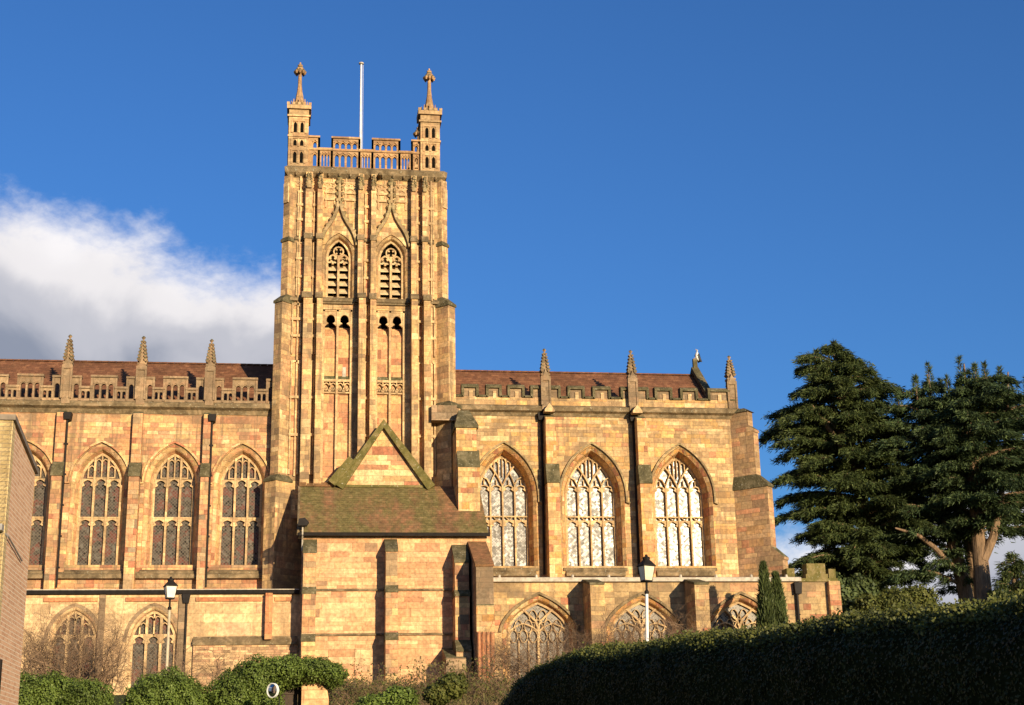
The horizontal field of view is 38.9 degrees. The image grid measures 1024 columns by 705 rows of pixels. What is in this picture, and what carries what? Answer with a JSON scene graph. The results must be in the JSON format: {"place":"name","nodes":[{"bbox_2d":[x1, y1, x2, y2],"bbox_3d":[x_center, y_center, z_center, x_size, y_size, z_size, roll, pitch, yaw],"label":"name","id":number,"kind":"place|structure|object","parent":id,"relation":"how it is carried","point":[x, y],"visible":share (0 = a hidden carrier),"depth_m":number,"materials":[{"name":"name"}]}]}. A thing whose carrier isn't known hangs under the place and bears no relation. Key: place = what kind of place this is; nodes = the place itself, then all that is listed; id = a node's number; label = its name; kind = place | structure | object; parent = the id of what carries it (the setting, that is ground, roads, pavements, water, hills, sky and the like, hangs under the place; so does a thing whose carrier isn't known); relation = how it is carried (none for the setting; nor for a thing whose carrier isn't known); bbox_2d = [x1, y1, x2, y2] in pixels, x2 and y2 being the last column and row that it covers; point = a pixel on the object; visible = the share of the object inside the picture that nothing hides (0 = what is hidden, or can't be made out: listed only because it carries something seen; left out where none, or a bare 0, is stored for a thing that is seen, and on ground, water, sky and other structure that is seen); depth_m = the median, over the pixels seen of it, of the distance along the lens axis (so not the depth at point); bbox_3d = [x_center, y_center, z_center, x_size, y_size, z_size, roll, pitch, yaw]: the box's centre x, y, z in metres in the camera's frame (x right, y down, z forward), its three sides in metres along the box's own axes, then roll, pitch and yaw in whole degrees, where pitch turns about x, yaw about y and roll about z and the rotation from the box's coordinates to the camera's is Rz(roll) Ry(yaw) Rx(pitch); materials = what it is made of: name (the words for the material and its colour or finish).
{"place":"outdoors","nodes":[
{"label":"outdoors","id":0,"kind":"place"},
{"bbox_2d":[109,694,499,704],"bbox_3d":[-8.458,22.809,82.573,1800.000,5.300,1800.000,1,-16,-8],"label":"ground","id":1,"kind":"structure","parent":0,"point":[118,698],"depth_m":54.51,"materials":[{"name":"green plant"}]},
{"bbox_2d":[0,414,38,704],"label":"brick building","id":2,"kind":"structure","parent":1,"relation":"on","point":[19,469],"depth_m":29.24,"materials":[{"name":"brown brick"}]},
{"bbox_2d":[18,667,119,704],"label":"ivy bush","id":3,"kind":"object","parent":1,"relation":"on","point":[53,688],"visible":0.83,"depth_m":36.03,"materials":[{"name":"green plant"}]},
{"bbox_2d":[21,598,135,694],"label":"bare shrub","id":4,"kind":"object","parent":1,"relation":"on","point":[36,659],"visible":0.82,"depth_m":67.83,"materials":[{"name":"brown plant"}]},
{"bbox_2d":[119,665,210,704],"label":"ivy bush","id":5,"kind":"object","parent":1,"relation":"on","point":[175,687],"visible":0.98,"depth_m":36.51,"materials":[{"name":"green plant"}]},
{"bbox_2d":[163,577,177,668],"bbox_3d":[-13.473,11.157,56.827,0.488,4.733,0.488,6,-18,-24],"label":"street lamp","id":6,"kind":"object","parent":1,"relation":"on","point":[170,587],"visible":0.8,"depth_m":57.11,"materials":[{"name":"white metal"}]},
{"bbox_2d":[108,634,240,694],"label":"bare shrub","id":7,"kind":"object","parent":1,"relation":"on","point":[183,671],"visible":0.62,"depth_m":67.17,"materials":[{"name":"brown plant"}]},
{"bbox_2d":[267,683,279,704],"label":"traffic mirror","id":8,"kind":"object","parent":1,"relation":"on","point":[272,690],"visible":1,"depth_m":35.11,"materials":[{"name":"silver metal"}]},
{"bbox_2d":[205,653,349,704],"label":"ivy bush","id":9,"kind":"object","parent":1,"relation":"on","point":[248,682],"visible":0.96,"depth_m":37.05,"materials":[{"name":"green plant"}]},
{"bbox_2d":[301,683,328,704],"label":"gate pier","id":10,"kind":"structure","parent":1,"relation":"on","point":[314,694],"depth_m":37.53,"materials":[{"name":"stone"}]},
{"bbox_2d":[281,685,301,704],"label":"wooden gate","id":11,"kind":"structure","parent":10,"relation":"attached to","point":[294,693],"depth_m":37.96,"materials":[{"name":"brown wood"}]},
{"bbox_2d":[327,659,427,700],"bbox_3d":[-5.009,12.178,52.576,4.118,2.066,5.384,1,-16,-8],"label":"bramble","id":12,"kind":"object","parent":1,"relation":"on","point":[336,692],"visible":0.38,"depth_m":51.73,"materials":[{"name":"brown plant"}]},
{"bbox_2d":[354,685,419,704],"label":"shrub","id":13,"kind":"object","parent":1,"relation":"on","point":[399,695],"visible":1,"depth_m":39.97,"materials":[{"name":"green plant"}]},
{"bbox_2d":[283,676,514,704],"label":"undergrowth","id":14,"kind":"object","parent":1,"relation":"on","point":[481,700],"visible":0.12,"depth_m":50.70,"materials":[{"name":"plant"}]},
{"bbox_2d":[0,62,841,694],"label":"church","id":15,"kind":"structure","parent":1,"relation":"on","point":[404,466],"depth_m":86.34,"materials":[{"name":"stone"}]},
{"bbox_2d":[26,439,52,578],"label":"window","id":16,"kind":"structure","parent":15,"relation":"in","point":[42,483],"depth_m":84.39,"materials":[{"name":"stone"}]},
{"bbox_2d":[43,603,103,679],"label":"window","id":17,"kind":"structure","parent":15,"relation":"in","point":[79,607],"depth_m":78.05,"materials":[{"name":"beige glass"}]},
{"bbox_2d":[58,440,128,578],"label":"window","id":18,"kind":"structure","parent":15,"relation":"in","point":[96,533],"depth_m":84.68,"materials":[{"name":"stone"}]},
{"bbox_2d":[123,603,177,692],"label":"window","id":19,"kind":"structure","parent":15,"relation":"in","point":[152,620],"depth_m":78.49,"materials":[{"name":"beige glass"}]},
{"bbox_2d":[135,441,200,578],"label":"window","id":20,"kind":"structure","parent":15,"relation":"in","point":[170,524],"depth_m":85.29,"materials":[{"name":"stone"}]},
{"bbox_2d":[207,442,269,578],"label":"window","id":21,"kind":"structure","parent":15,"relation":"in","point":[237,528],"depth_m":85.87,"materials":[{"name":"stone"}]},
{"bbox_2d":[298,518,308,550],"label":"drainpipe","id":22,"kind":"object","parent":15,"relation":"attached to","point":[303,522],"visible":1,"depth_m":79.42,"materials":[{"name":"black metal"}]},
{"bbox_2d":[322,176,357,304],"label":"belfry window","id":23,"kind":"structure","parent":15,"relation":"in","point":[338,267],"depth_m":90.30,"materials":[{"name":"stone"}]},
{"bbox_2d":[359,62,363,165],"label":"flagpole","id":24,"kind":"object","parent":15,"relation":"on","point":[361,132],"visible":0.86,"depth_m":97.44,"materials":[{"name":"white metal"}]},
{"bbox_2d":[376,178,410,305],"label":"belfry window","id":25,"kind":"structure","parent":15,"relation":"in","point":[391,269],"depth_m":90.76,"materials":[{"name":"stone"}]},
{"bbox_2d":[480,441,541,575],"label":"window","id":26,"kind":"structure","parent":15,"relation":"in","point":[508,493],"depth_m":88.53,"materials":[{"name":"glass"}]},
{"bbox_2d":[499,592,579,683],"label":"window","id":27,"kind":"structure","parent":15,"relation":"in","point":[540,606],"depth_m":81.78,"materials":[{"name":"stone"}]},
{"bbox_2d":[560,442,629,575],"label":"window","id":28,"kind":"structure","parent":15,"relation":"in","point":[592,497],"depth_m":89.14,"materials":[{"name":"glass"}]},
{"bbox_2d":[606,591,683,642],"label":"window","id":29,"kind":"structure","parent":15,"relation":"in","point":[637,605],"depth_m":82.66,"materials":[{"name":"stone"}]},
{"bbox_2d":[652,443,718,575],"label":"window","id":30,"kind":"structure","parent":15,"relation":"in","point":[682,496],"depth_m":89.95,"materials":[{"name":"glass"}]},
{"bbox_2d":[694,350,701,362],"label":"gull","id":31,"kind":"object","parent":15,"relation":"on","point":[697,355],"visible":1,"depth_m":97.16,"materials":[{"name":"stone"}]},
{"bbox_2d":[710,591,757,631],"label":"window","id":32,"kind":"structure","parent":15,"relation":"in","point":[740,610],"depth_m":83.51,"materials":[{"name":"stone"}]},
{"bbox_2d":[420,672,469,704],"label":"shrub","id":33,"kind":"object","parent":1,"relation":"on","point":[446,688],"visible":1,"depth_m":40.76,"materials":[{"name":"green plant"}]},
{"bbox_2d":[409,655,518,697],"bbox_3d":[-1.763,12.431,53.984,4.235,2.326,5.663,1,-16,-8],"label":"bramble","id":34,"kind":"object","parent":1,"relation":"on","point":[478,687],"visible":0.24,"depth_m":53.44,"materials":[{"name":"brown plant"}]},
{"bbox_2d":[470,613,603,687],"bbox_3d":[1.440,13.840,65.771,6.383,3.805,7.845,1,-16,-8],"label":"bare shrub","id":35,"kind":"object","parent":1,"relation":"on","point":[515,672],"visible":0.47,"depth_m":64.65,"materials":[{"name":"brown plant"}]},
{"bbox_2d":[637,554,655,640],"bbox_3d":[4.705,9.631,50.505,0.488,5.218,0.488,9,-19,-24],"label":"street lamp","id":36,"kind":"object","parent":1,"relation":"on","point":[646,565],"visible":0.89,"depth_m":50.91,"materials":[{"name":"white metal"}]},
{"bbox_2d":[589,601,716,645],"bbox_3d":[6.258,12.932,64.089,5.364,3.791,8.876,1,-16,-8],"label":"bare shrub","id":37,"kind":"object","parent":1,"relation":"on","point":[620,638],"visible":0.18,"depth_m":63.98,"materials":[{"name":"brown plant"}]},
{"bbox_2d":[499,589,1023,704],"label":"hedge","id":38,"kind":"object","parent":1,"relation":"on","point":[968,653],"visible":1,"depth_m":13.68,"materials":[{"name":"green plant"}]},
{"bbox_2d":[754,560,776,628],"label":"cypress","id":39,"kind":"object","parent":1,"relation":"on","point":[765,612],"visible":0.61,"depth_m":78.86,"materials":[{"name":"green plant"}]},
{"bbox_2d":[771,570,788,625],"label":"cypress","id":40,"kind":"object","parent":1,"relation":"on","point":[780,605],"visible":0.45,"depth_m":79.36,"materials":[{"name":"green plant"}]},
{"bbox_2d":[758,339,941,593],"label":"cedar tree","id":41,"kind":"object","parent":1,"relation":"on","point":[841,427],"visible":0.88,"depth_m":102.32,"materials":[{"name":"green plant"}]},
{"bbox_2d":[856,361,979,603],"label":"cedar tree","id":42,"kind":"object","parent":1,"relation":"on","point":[954,556],"visible":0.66,"depth_m":100.49,"materials":[{"name":"green plant"}]},
{"bbox_2d":[911,355,1023,602],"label":"cedar tree","id":43,"kind":"object","parent":1,"relation":"on","point":[987,427],"visible":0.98,"depth_m":98.59,"materials":[{"name":"green plant"}]},
{"bbox_2d":[986,551,1023,599],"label":"bush","id":44,"kind":"object","parent":1,"relation":"on","point":[1013,571],"visible":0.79,"depth_m":94.94,"materials":[{"name":"green plant"}]},
{"bbox_2d":[0,0,1023,605],"label":"sky","id":45,"kind":"structure","parent":0,"point":[759,184],"materials":[{"name":"blue"}]},
{"bbox_2d":[852,581,940,612],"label":"shrub","id":46,"kind":"object","parent":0,"point":[916,595],"visible":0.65,"depth_m":91.06,"materials":[{"name":"green plant"}]},
{"bbox_2d":[836,572,959,612],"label":"shrub","id":47,"kind":"object","parent":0,"point":[855,587],"visible":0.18,"depth_m":93.53,"materials":[{"name":"green plant"}]}
]}

